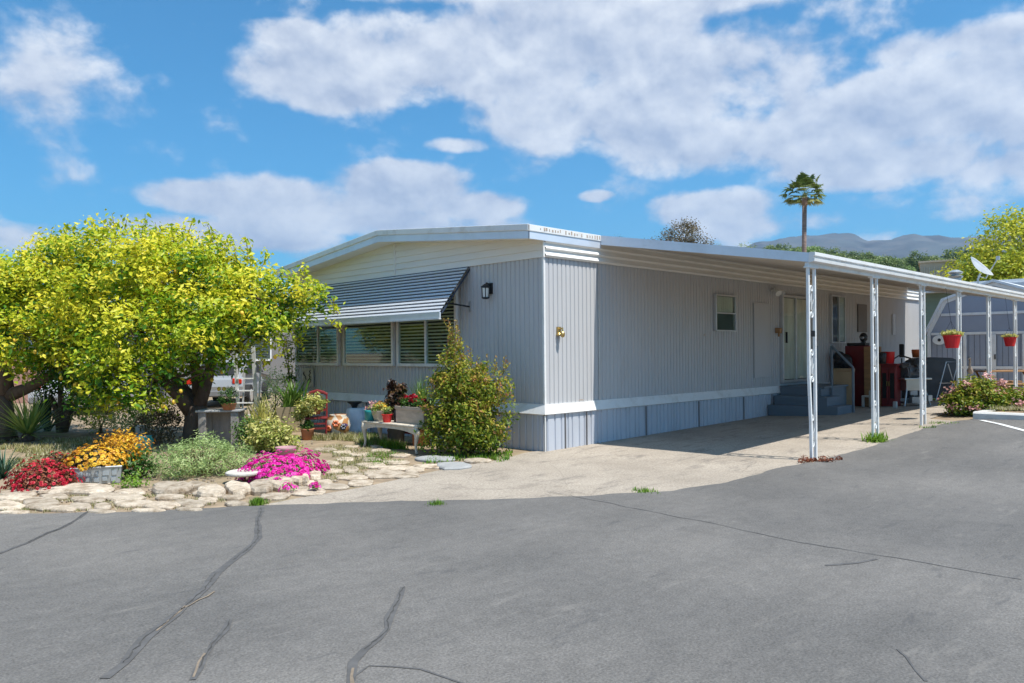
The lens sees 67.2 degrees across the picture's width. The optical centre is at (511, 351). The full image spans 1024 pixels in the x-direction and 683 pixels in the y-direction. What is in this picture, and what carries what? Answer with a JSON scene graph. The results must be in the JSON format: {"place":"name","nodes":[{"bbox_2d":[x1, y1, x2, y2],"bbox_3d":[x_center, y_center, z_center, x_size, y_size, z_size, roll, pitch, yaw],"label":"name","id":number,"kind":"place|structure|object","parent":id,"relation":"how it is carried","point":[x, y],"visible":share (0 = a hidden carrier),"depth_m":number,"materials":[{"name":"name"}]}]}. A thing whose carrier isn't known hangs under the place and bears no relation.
{"place":"outdoors","nodes":[
{"label":"outdoors","id":0,"kind":"place"},
{"bbox_2d":[22,388,57,430],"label":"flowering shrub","id":1,"kind":"object","parent":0,"point":[48,415],"visible":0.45,"depth_m":15.83,"materials":[{"name":"plant"}]},
{"bbox_2d":[0,392,972,512],"bbox_3d":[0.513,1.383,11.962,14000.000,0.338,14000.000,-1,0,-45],"label":"ground","id":2,"kind":"structure","parent":0,"point":[81,432],"depth_m":12.48,"materials":[{"name":"stone"}]},
{"bbox_2d":[0,448,24,478],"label":"blade plant","id":3,"kind":"object","parent":2,"relation":"on","point":[4,468],"visible":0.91,"depth_m":9.85,"materials":[{"name":"plant"}]},
{"bbox_2d":[0,500,25,510],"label":"edging stone","id":4,"kind":"object","parent":2,"relation":"on","point":[9,505],"visible":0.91,"depth_m":7.85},
{"bbox_2d":[0,489,36,496],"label":"retaining rock","id":5,"kind":"object","parent":2,"relation":"on","point":[20,493],"visible":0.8,"depth_m":8.51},
{"bbox_2d":[0,390,77,441],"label":"sago plant","id":6,"kind":"object","parent":2,"relation":"on","point":[27,425],"visible":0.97,"depth_m":13.99,"materials":[{"name":"green plant"}]},
{"bbox_2d":[23,497,59,511],"bbox_3d":[-4.912,1.588,8.046,0.313,0.053,0.856,-1,0,-36],"label":"edging stone","id":7,"kind":"object","parent":2,"relation":"on","point":[39,504],"visible":0.88,"depth_m":7.96,"materials":[{"name":"stone"}]},
{"bbox_2d":[0,454,85,491],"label":"red flowers","id":8,"kind":"object","parent":2,"relation":"on","point":[45,476],"visible":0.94,"depth_m":8.85,"materials":[{"name":"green plant"}]},
{"bbox_2d":[26,361,105,432],"bbox_3d":[-9.090,0.702,15.656,2.088,1.947,1.274,-1,0,12],"label":"tree","id":9,"kind":"object","parent":2,"relation":"on","point":[66,422],"visible":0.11,"depth_m":15.64,"materials":[{"name":"green plant"}]},
{"bbox_2d":[0,225,140,441],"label":"citrus tree","id":10,"kind":"object","parent":2,"relation":"on","point":[16,280],"visible":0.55,"depth_m":13.70,"materials":[{"name":"green plant"}]},
{"bbox_2d":[26,483,114,495],"bbox_3d":[-5.057,1.573,8.851,1.220,0.085,0.566,-1,0,8],"label":"retaining rock","id":11,"kind":"object","parent":2,"relation":"on","point":[84,489],"visible":0.71,"depth_m":8.64,"materials":[{"name":"stone"}]},
{"bbox_2d":[0,435,151,468],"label":"bed ground cover","id":12,"kind":"object","parent":2,"relation":"on","point":[40,451],"visible":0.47,"depth_m":12.96,"materials":[{"name":"green plant"}]},
{"bbox_2d":[28,360,133,411],"bbox_3d":[-12.113,0.952,21.949,1.790,1.426,4.395,-1,0,-15],"label":"parked car","id":13,"kind":"object","parent":2,"relation":"on","point":[30,398],"visible":0.08,"depth_m":19.78,"materials":[{"name":"white paint"}]},
{"bbox_2d":[70,496,105,503],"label":"edging stone","id":14,"kind":"object","parent":2,"relation":"on","point":[84,499],"visible":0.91,"depth_m":8.15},
{"bbox_2d":[67,399,126,433],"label":"garden shrub","id":15,"kind":"object","parent":2,"relation":"on","point":[99,421],"visible":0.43,"depth_m":15.42,"materials":[{"name":"plant"}]},
{"bbox_2d":[59,440,142,483],"bbox_3d":[-5.064,1.344,9.499,0.974,0.503,0.617,-1,0,-22],"label":"planter trough","id":16,"kind":"object","parent":2,"relation":"on","point":[94,463],"visible":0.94,"depth_m":9.35,"materials":[{"name":"metal"}]},
{"bbox_2d":[93,427,155,468],"bbox_3d":[-5.387,1.318,10.688,0.899,0.582,0.970,-1,0,-45],"label":"orange shrub","id":17,"kind":"object","parent":2,"relation":"on","point":[125,439],"visible":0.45,"depth_m":10.67,"materials":[{"name":"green plant"}]},
{"bbox_2d":[105,494,145,502],"bbox_3d":[-4.177,1.581,8.315,0.330,0.054,0.531,-1,0,-45],"label":"edging stone","id":18,"kind":"object","parent":2,"relation":"on","point":[127,497],"visible":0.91,"depth_m":8.25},
{"bbox_2d":[101,396,156,434],"bbox_3d":[-7.306,1.197,14.800,1.075,0.848,1.128,-1,0,-45],"label":"garden shrub","id":19,"kind":"object","parent":2,"relation":"on","point":[127,423],"visible":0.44,"depth_m":14.70,"materials":[{"name":"plant"}]},
{"bbox_2d":[111,468,153,488],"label":"leafy clump","id":20,"kind":"object","parent":2,"relation":"on","point":[135,483],"visible":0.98,"depth_m":9.03,"materials":[{"name":"green plant"}]},
{"bbox_2d":[114,500,150,508],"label":"edging stone","id":21,"kind":"object","parent":2,"relation":"on","point":[126,504],"visible":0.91,"depth_m":7.90,"materials":[{"name":"stone"}]},
{"bbox_2d":[0,493,270,512],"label":"edge weeds","id":22,"kind":"object","parent":2,"relation":"on","point":[93,505],"visible":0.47,"depth_m":7.99,"materials":[{"name":"green plant"}]},
{"bbox_2d":[114,443,165,478],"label":"leafy clump","id":23,"kind":"object","parent":2,"relation":"on","point":[130,463],"visible":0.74,"depth_m":9.64,"materials":[{"name":"green plant"}]},
{"bbox_2d":[130,401,184,444],"bbox_3d":[-6.135,1.216,13.444,0.969,0.803,0.987,-1,0,-45],"label":"garden shrub","id":24,"kind":"object","parent":2,"relation":"on","point":[167,418],"visible":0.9,"depth_m":13.42,"materials":[{"name":"green plant"}]},
{"bbox_2d":[142,501,179,509],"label":"edging stone","id":25,"kind":"object","parent":2,"relation":"on","point":[165,505],"visible":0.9,"depth_m":7.82,"materials":[{"name":"stone"}]},
{"bbox_2d":[155,494,184,500],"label":"edging stone","id":26,"kind":"object","parent":2,"relation":"on","point":[166,497],"visible":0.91,"depth_m":8.26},
{"bbox_2d":[151,481,193,495],"bbox_3d":[-3.873,1.549,8.780,0.480,0.112,0.722,-1,0,-45],"label":"retaining rock","id":27,"kind":"object","parent":2,"relation":"on","point":[172,487],"visible":0.92,"depth_m":8.59,"materials":[{"name":"stone"}]},
{"bbox_2d":[17,208,346,444],"bbox_3d":[-5.870,-0.483,13.958,4.975,4.272,5.557,-1,0,-45],"label":"citrus tree","id":28,"kind":"object","parent":2,"relation":"on","point":[198,311],"visible":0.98,"depth_m":12.87,"materials":[{"name":"green plant"}]},
{"bbox_2d":[176,499,206,507],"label":"edging stone","id":29,"kind":"object","parent":2,"relation":"on","point":[192,502],"visible":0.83,"depth_m":7.92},
{"bbox_2d":[109,300,294,398],"bbox_3d":[-8.925,-0.195,35.346,17.300,3.750,8.100,-1,0,-45],"label":"mobile home","id":30,"kind":"object","parent":2,"relation":"on","point":[277,361],"visible":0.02,"depth_m":29.71,"materials":[{"name":"metal"}]},
{"bbox_2d":[235,333,271,360],"bbox_3d":[-9.817,-0.212,29.139,1.500,1.100,0.070,-1,0,-45],"label":"window","id":31,"kind":"structure","parent":30,"relation":"in","point":[264,353],"depth_m":29.35,"materials":[{"name":"white paint"}]},
{"bbox_2d":[141,428,263,480],"bbox_3d":[-3.974,1.302,9.961,1.432,0.601,1.122,-1,0,-45],"label":"silver bush","id":32,"kind":"object","parent":2,"relation":"on","point":[193,467],"visible":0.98,"depth_m":9.83,"materials":[{"name":"green plant"}]},
{"bbox_2d":[196,483,225,499],"bbox_3d":[-3.334,1.547,8.542,0.305,0.106,0.744,-1,0,-20],"label":"retaining rock","id":33,"kind":"object","parent":2,"relation":"on","point":[210,490],"visible":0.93,"depth_m":8.36,"materials":[{"name":"stone"}]},
{"bbox_2d":[0,441,433,503],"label":"gravel","id":34,"kind":"structure","parent":2,"relation":"on","point":[212,480],"depth_m":9.68,"materials":[{"name":"gravel"}]},
{"bbox_2d":[195,408,246,447],"bbox_3d":[-4.868,1.276,12.919,0.720,0.635,0.480,-1,0,-5],"label":"plant stand","id":35,"kind":"object","parent":2,"relation":"on","point":[219,421],"visible":0.73,"depth_m":13.03,"materials":[{"name":"grey wood"}]},
{"bbox_2d":[217,386,240,409],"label":"potted plant","id":36,"kind":"object","parent":35,"relation":"on","point":[228,405],"visible":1,"depth_m":12.68,"materials":[{"name":"green plant"}]},
{"bbox_2d":[187,359,270,405],"bbox_3d":[-8.873,0.923,24.348,1.790,1.426,4.395,-1,0,-7],"label":"parked car","id":37,"kind":"object","parent":2,"relation":"on","point":[221,382],"visible":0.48,"depth_m":22.85,"materials":[{"name":"silver metal"}]},
{"bbox_2d":[224,480,250,496],"bbox_3d":[-3.085,1.545,8.691,0.271,0.105,0.888,-1,0,-29],"label":"retaining rock","id":38,"kind":"object","parent":2,"relation":"on","point":[233,487],"visible":0.88,"depth_m":8.53,"materials":[{"name":"stone"}]},
{"bbox_2d":[225,468,259,476],"bbox_3d":[-3.250,1.465,9.337,0.430,0.049,0.430,-1,0,-45],"label":"stepping disc","id":39,"kind":"object","parent":2,"relation":"on","point":[238,473],"visible":0.8,"depth_m":9.20,"materials":[{"name":"stone"}]},
{"bbox_2d":[229,415,261,450],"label":"dark shrub","id":40,"kind":"object","parent":2,"relation":"on","point":[244,434],"visible":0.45,"depth_m":12.39,"materials":[{"name":"green plant"}]},
{"bbox_2d":[233,347,261,416],"bbox_3d":[-5.970,0.754,17.480,0.475,1.739,0.812,-1,0,-3],"label":"step ladder","id":41,"kind":"object","parent":2,"relation":"on","point":[254,390],"visible":0.52,"depth_m":17.23,"materials":[{"name":"white metal"}]},
{"bbox_2d":[239,393,280,424],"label":"pale spiky plant","id":42,"kind":"object","parent":2,"relation":"on","point":[261,410],"visible":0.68,"depth_m":15.39,"materials":[{"name":"yellow plant"}]},
{"bbox_2d":[249,479,272,495],"bbox_3d":[-2.850,1.540,8.787,0.288,0.112,0.799,-1,0,-20],"label":"retaining rock","id":43,"kind":"object","parent":2,"relation":"on","point":[258,487],"visible":0.83,"depth_m":8.54,"materials":[{"name":"stone"}]},
{"bbox_2d":[238,415,303,453],"bbox_3d":[-3.807,1.303,12.213,0.959,0.599,0.804,-1,0,0],"label":"yellow shrub","id":44,"kind":"object","parent":2,"relation":"on","point":[261,437],"visible":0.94,"depth_m":12.07,"materials":[{"name":"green plant"}]},
{"bbox_2d":[257,366,292,421],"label":"grey shrub","id":45,"kind":"object","parent":2,"relation":"on","point":[272,384],"visible":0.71,"depth_m":17.51,"materials":[{"name":"plant"}]},
{"bbox_2d":[260,492,291,500],"bbox_3d":[-2.581,1.569,8.354,0.337,0.048,0.393,-1,0,-4],"label":"flagstone","id":46,"kind":"object","parent":2,"relation":"on","point":[276,496],"visible":0.91,"depth_m":8.29,"materials":[{"name":"stone"}]},
{"bbox_2d":[266,474,293,491],"bbox_3d":[-2.735,1.533,9.059,0.322,0.123,0.853,-1,0,-15],"label":"retaining rock","id":47,"kind":"object","parent":2,"relation":"on","point":[276,484],"visible":0.69,"depth_m":8.83,"materials":[{"name":"stone"}]},
{"bbox_2d":[234,447,329,482],"bbox_3d":[-2.824,1.405,9.590,1.203,0.392,0.924,-1,0,-22],"label":"ice plant","id":48,"kind":"object","parent":2,"relation":"on","point":[287,464],"visible":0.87,"depth_m":9.41,"materials":[{"name":"pink plant"}]},
{"bbox_2d":[272,378,318,431],"bbox_3d":[-4.425,1.047,15.524,0.953,1.086,1.078,-1,0,0],"label":"tall planter","id":49,"kind":"object","parent":2,"relation":"on","point":[286,408],"visible":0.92,"depth_m":15.29,"materials":[{"name":"ceramic"}]},
{"bbox_2d":[297,419,314,439],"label":"potted plant","id":50,"kind":"object","parent":2,"relation":"on","point":[307,432],"visible":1,"depth_m":13.85,"materials":[{"name":"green plant"}]},
{"bbox_2d":[287,486,325,496],"bbox_3d":[-2.322,1.567,8.646,0.414,0.048,0.650,-1,0,-45],"label":"flagstone","id":51,"kind":"object","parent":2,"relation":"on","point":[302,491],"visible":0.75,"depth_m":8.53,"materials":[{"name":"stone"}]},
{"bbox_2d":[305,389,327,433],"bbox_3d":[-3.599,1.139,14.203,0.401,0.888,0.450,-1,0,-12],"label":"red chair","id":52,"kind":"object","parent":2,"relation":"on","point":[326,409],"visible":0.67,"depth_m":14.26,"materials":[{"name":"paint"}]},
{"bbox_2d":[290,391,332,422],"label":"potted plant","id":53,"kind":"object","parent":52,"relation":"on","point":[306,408],"visible":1,"depth_m":13.99,"materials":[{"name":"yellow plant"}]},
{"bbox_2d":[321,483,349,489],"bbox_3d":[-2.066,1.565,8.935,0.428,0.046,0.323,-1,0,15],"label":"flagstone","id":54,"kind":"object","parent":2,"relation":"on","point":[332,486],"visible":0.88,"depth_m":8.84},
{"bbox_2d":[327,414,349,434],"bbox_3d":[-3.233,1.369,14.288,0.482,0.420,0.481,-1,0,-45],"label":"painted pot","id":55,"kind":"object","parent":2,"relation":"on","point":[336,423],"visible":0.96,"depth_m":14.13,"materials":[{"name":"ceramic"}]},
{"bbox_2d":[248,449,446,506],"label":"green grass tufts","id":56,"kind":"object","parent":2,"relation":"on","point":[256,501],"visible":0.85,"depth_m":8.00,"materials":[{"name":"plant"}]},
{"bbox_2d":[304,443,404,479],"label":"path weeds","id":57,"kind":"object","parent":2,"relation":"on","point":[354,462],"visible":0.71,"depth_m":11.17,"materials":[{"name":"green plant"}]},
{"bbox_2d":[311,430,399,445],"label":"white wildflowers","id":58,"kind":"object","parent":2,"relation":"on","point":[349,436],"visible":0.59,"depth_m":13.77,"materials":[{"name":"green plant"}]},
{"bbox_2d":[346,407,369,433],"bbox_3d":[-3.006,1.317,14.918,0.500,0.480,0.500,-1,0,-45],"label":"flower pot","id":59,"kind":"object","parent":2,"relation":"on","point":[356,416],"visible":0.7,"depth_m":14.73,"materials":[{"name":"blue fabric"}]},
{"bbox_2d":[355,430,409,449],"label":"wall foot grass","id":60,"kind":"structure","parent":2,"relation":"on","point":[395,444],"depth_m":12.56,"materials":[{"name":"plant"}]},
{"bbox_2d":[364,469,402,478],"bbox_3d":[-1.627,1.561,9.832,0.509,0.047,0.657,-1,0,-16],"label":"flagstone","id":61,"kind":"object","parent":2,"relation":"on","point":[383,474],"visible":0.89,"depth_m":9.75,"materials":[{"name":"stone"}]},
{"bbox_2d":[382,378,407,442],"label":"potted plant","id":62,"kind":"object","parent":2,"relation":"on","point":[392,400],"visible":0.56,"depth_m":12.95,"materials":[{"name":"brown plant"}]},
{"bbox_2d":[361,420,435,453],"bbox_3d":[-1.845,1.356,12.412,0.408,0.443,1.528,-1,0,-45],"label":"garden bench","id":63,"kind":"object","parent":2,"relation":"on","point":[392,424],"visible":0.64,"depth_m":12.22,"materials":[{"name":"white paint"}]},
{"bbox_2d":[368,401,393,421],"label":"potted plant","id":64,"kind":"object","parent":63,"relation":"on","point":[378,409],"visible":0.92,"depth_m":12.58,"materials":[{"name":"yellow plant"}]},
{"bbox_2d":[395,393,432,424],"bbox_3d":[-1.536,0.892,12.196,0.320,0.479,0.780,-1,0,-45],"label":"planter box","id":65,"kind":"object","parent":63,"relation":"on","point":[407,413],"visible":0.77,"depth_m":12.15,"materials":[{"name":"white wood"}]},
{"bbox_2d":[399,375,439,445],"bbox_3d":[-1.559,0.929,12.949,1.312,1.270,1.230,-1,0,-45],"label":"spiky potted plant","id":66,"kind":"object","parent":2,"relation":"on","point":[419,397],"visible":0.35,"depth_m":12.86,"materials":[{"name":"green plant"}]},
{"bbox_2d":[414,455,454,461],"bbox_3d":[-1.105,1.547,11.129,0.505,0.066,0.592,-1,0,-45],"label":"grey slab","id":67,"kind":"object","parent":2,"relation":"on","point":[423,459],"depth_m":11.00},
{"bbox_2d":[437,462,471,469],"bbox_3d":[-0.796,1.545,10.425,0.458,0.065,0.610,-1,0,-24],"label":"grey slab","id":68,"kind":"object","parent":2,"relation":"on","point":[452,465],"depth_m":10.28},
{"bbox_2d":[414,318,520,455],"bbox_3d":[-0.672,0.523,11.707,1.601,2.098,1.280,-1,0,-1],"label":"corner bush","id":69,"kind":"object","parent":2,"relation":"on","point":[461,421],"visible":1,"depth_m":11.50,"materials":[{"name":"green plant"}]},
{"bbox_2d":[423,449,512,463],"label":"grass","id":70,"kind":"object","parent":2,"relation":"on","point":[496,456],"visible":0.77,"depth_m":11.22,"materials":[{"name":"green plant"}]},
{"bbox_2d":[274,224,918,451],"bbox_3d":[3.826,-0.395,20.530,18.215,3.881,8.041,-1,0,-45],"label":"mobile home","id":71,"kind":"object","parent":2,"relation":"on","point":[592,338],"visible":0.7,"depth_m":14.15,"materials":[{"name":"paint"}]},
{"bbox_2d":[303,368,313,386],"bbox_3d":[-4.492,0.560,16.935,0.049,0.420,0.440,-1,0,-45],"label":"wall plaque","id":72,"kind":"object","parent":71,"relation":"attached to","point":[308,373],"depth_m":16.88,"materials":[{"name":"black metal"}]},
{"bbox_2d":[295,325,340,365],"bbox_3d":[-4.231,-0.502,16.689,0.070,1.580,1.770,-1,0,-45],"label":"window","id":73,"kind":"structure","parent":71,"relation":"in","point":[323,347],"depth_m":16.61,"materials":[{"name":"glass"}]},
{"bbox_2d":[342,322,394,365],"bbox_3d":[-2.870,-0.514,15.313,0.070,1.580,1.740,-1,0,-45],"label":"window","id":74,"kind":"structure","parent":71,"relation":"in","point":[370,344],"depth_m":15.30,"materials":[{"name":"glass"}]},
{"bbox_2d":[396,285,458,366],"bbox_3d":[-1.561,-0.526,13.991,0.070,1.580,1.740,-1,0,-45],"label":"window","id":75,"kind":"structure","parent":71,"relation":"in","point":[418,343],"depth_m":13.98,"materials":[{"name":"glass"}]},
{"bbox_2d":[713,294,736,331],"bbox_3d":[4.357,-0.794,15.735,0.800,0.750,0.070,-1,0,-45],"label":"window","id":76,"kind":"structure","parent":71,"relation":"in","point":[724,306],"depth_m":15.77,"materials":[{"name":"metal"}]},
{"bbox_2d":[753,302,768,377],"bbox_3d":[5.457,-0.257,16.846,0.680,1.635,0.029,-1,0,-45],"label":"meter cupboard door","id":77,"kind":"structure","parent":71,"relation":"in","point":[760,310],"depth_m":16.83,"materials":[{"name":"paint"}]},
{"bbox_2d":[780,295,806,382],"bbox_3d":[6.622,-0.310,17.937,1.390,2.000,0.120,-1,0,-45],"label":"sliding door","id":78,"kind":"structure","parent":71,"relation":"in","point":[793,337],"depth_m":17.89,"materials":[{"name":"metal"}]},
{"bbox_2d":[829,295,845,342],"bbox_3d":[8.319,-0.835,19.657,0.850,1.220,0.070,-1,0,-45],"label":"window","id":79,"kind":"structure","parent":71,"relation":"in","point":[837,303],"depth_m":19.66,"materials":[{"name":"glass"}]},
{"bbox_2d":[644,216,715,244],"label":"eucalyptus tree","id":80,"kind":"object","parent":2,"relation":"on","point":[690,230],"visible":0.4,"depth_m":84.31,"materials":[{"name":"green plant"}]},
{"bbox_2d":[779,172,825,251],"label":"fan palm","id":81,"kind":"object","parent":2,"relation":"on","point":[804,180],"visible":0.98,"depth_m":59.84,"materials":[{"name":"green plant"}]},
{"bbox_2d":[918,259,955,276],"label":"utility building","id":82,"kind":"structure","parent":2,"relation":"on","point":[927,267],"depth_m":42.03,"materials":[{"name":"beige"}]},
{"bbox_2d":[922,278,1023,356],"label":"neighbour home","id":83,"kind":"object","parent":2,"relation":"on","point":[932,300],"depth_m":30.89,"materials":[{"name":"grey paint"}]},
{"bbox_2d":[926,279,1023,390],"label":"garden shed","id":84,"kind":"structure","parent":2,"relation":"on","point":[973,316],"depth_m":23.54,"materials":[{"name":"paint"}]},
{"bbox_2d":[930,203,1023,281],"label":"broadleaf tree","id":85,"kind":"object","parent":2,"relation":"on","point":[1012,263],"visible":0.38,"depth_m":39.31,"materials":[{"name":"green plant"}]},
{"bbox_2d":[933,372,1023,416],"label":"pink flowering bush","id":86,"kind":"object","parent":2,"relation":"on","point":[967,398],"visible":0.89,"depth_m":14.49,"materials":[{"name":"green plant"}]},
{"bbox_2d":[973,409,1023,419],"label":"kerb","id":87,"kind":"structure","parent":2,"relation":"on","point":[986,414],"depth_m":13.61,"materials":[{"name":"concrete"}]},
{"bbox_2d":[0,419,1023,682],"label":"road","id":88,"kind":"structure","parent":0,"point":[564,589],"depth_m":5.11,"materials":[{"name":"asphalt"}]},
{"bbox_2d":[100,507,264,677],"bbox_3d":[-2.118,1.553,5.702,0.263,0.001,4.095,-1,0,-8],"label":"road crack","id":89,"kind":"object","parent":88,"relation":"on","point":[138,649],"visible":1,"depth_m":4.71,"materials":[{"name":"asphalt"}]},
{"bbox_2d":[189,619,232,679],"bbox_3d":[-1.574,1.548,4.053,0.057,0.001,0.839,-1,0,-7],"label":"road crack","id":90,"kind":"object","parent":88,"relation":"on","point":[215,640],"visible":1,"depth_m":4.08,"materials":[{"name":"asphalt"}]},
{"bbox_2d":[347,587,404,682],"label":"road crack","id":91,"kind":"object","parent":88,"relation":"on","point":[353,661],"visible":1,"depth_m":4.11,"materials":[{"name":"asphalt"}]},
{"bbox_2d":[0,0,1023,324],"label":"sky","id":92,"kind":"structure","parent":0,"point":[298,129],"materials":[{"name":"blue"}]},
{"bbox_2d":[264,398,952,504],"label":"driveway","id":93,"kind":"structure","parent":0,"point":[718,453],"depth_m":10.64,"materials":[{"name":"concrete"}]},
{"bbox_2d":[768,345,854,415],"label":"entry steps","id":94,"kind":"structure","parent":93,"relation":"on","point":[790,400],"depth_m":16.75,"materials":[{"name":"grey paint"}]},
{"bbox_2d":[601,236,1023,460],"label":"carport","id":95,"kind":"object","parent":93,"relation":"on","point":[813,263],"visible":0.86,"depth_m":12.13,"materials":[{"name":"metal"}]},
{"bbox_2d":[939,291,964,347],"bbox_3d":[8.091,-0.627,14.156,0.422,1.111,0.390,-1,0,-45],"label":"hanging pot","id":96,"kind":"object","parent":95,"relation":"hanging from","point":[952,339],"visible":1,"depth_m":14.07,"materials":[{"name":"red plastic"}]},
{"bbox_2d":[971,256,999,283],"bbox_3d":[11.874,-1.992,19.459,0.708,0.853,0.603,-1,0,-26],"label":"satellite dish","id":97,"kind":"object","parent":95,"relation":"attached to","point":[980,266],"visible":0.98,"depth_m":19.32,"materials":[{"name":"metal"}]},
{"bbox_2d":[833,368,854,404],"bbox_3d":[7.634,0.857,17.711,0.174,0.957,0.450,-1,0,-45],"label":"cardboard box","id":98,"kind":"object","parent":93,"relation":"on","point":[842,376],"visible":0.45,"depth_m":17.62,"materials":[{"name":"cardboard"}]},
{"bbox_2d":[845,346,870,405],"bbox_3d":[8.745,0.593,19.298,0.541,1.500,0.580,-1,0,-45],"label":"tool cabinet","id":99,"kind":"object","parent":93,"relation":"on","point":[856,353],"visible":0.32,"depth_m":19.08,"materials":[{"name":"red paint"}]},
{"bbox_2d":[864,347,880,406],"bbox_3d":[8.704,0.595,18.583,0.127,1.450,0.380,-1,0,-45],"label":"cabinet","id":100,"kind":"object","parent":93,"relation":"on","point":[867,369],"visible":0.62,"depth_m":18.61,"materials":[{"name":"brown wood"}]},
{"bbox_2d":[861,430,894,442],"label":"weed clump","id":101,"kind":"object","parent":93,"relation":"on","point":[881,438],"visible":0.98,"depth_m":11.79,"materials":[{"name":"green plant"}]},
{"bbox_2d":[880,364,900,405],"bbox_3d":[9.066,0.789,18.425,0.392,1.020,0.430,-1,0,-45],"label":"cabinet","id":102,"kind":"object","parent":93,"relation":"on","point":[890,384],"visible":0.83,"depth_m":18.31,"materials":[{"name":"red paint"}]},
{"bbox_2d":[892,355,931,405],"bbox_3d":[9.578,0.669,18.429,0.794,1.225,0.664,-1,0,-10],"label":"workshop saw","id":103,"kind":"object","parent":93,"relation":"on","point":[909,379],"visible":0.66,"depth_m":18.24,"materials":[{"name":"metal"}]},
{"bbox_2d":[903,357,955,397],"bbox_3d":[11.253,0.678,20.645,1.353,1.080,0.711,-1,0,0],"label":"covered grill","id":104,"kind":"object","parent":93,"relation":"on","point":[935,368],"visible":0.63,"depth_m":20.32,"materials":[{"name":"grey fabric"}]},
{"bbox_2d":[833,351,852,367],"bbox_3d":[8.185,0.667,19.052,0.343,1.384,0.487,-1,0,-45],"label":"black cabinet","id":105,"kind":"object","parent":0,"point":[839,362],"visible":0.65,"depth_m":18.96,"materials":[{"name":"metal"}]},
{"bbox_2d":[747,233,1022,259],"bbox_3d":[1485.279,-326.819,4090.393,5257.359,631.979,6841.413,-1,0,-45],"label":"mountains","id":106,"kind":"structure","parent":0,"point":[905,246],"depth_m":3706.01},
{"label":"hill","id":107,"kind":"structure","parent":0,"visible":0},
{"bbox_2d":[904,250,933,270],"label":"oak tree","id":108,"kind":"object","parent":107,"relation":"on","point":[916,258],"visible":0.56,"depth_m":237.93,"materials":[{"name":"green plant"}]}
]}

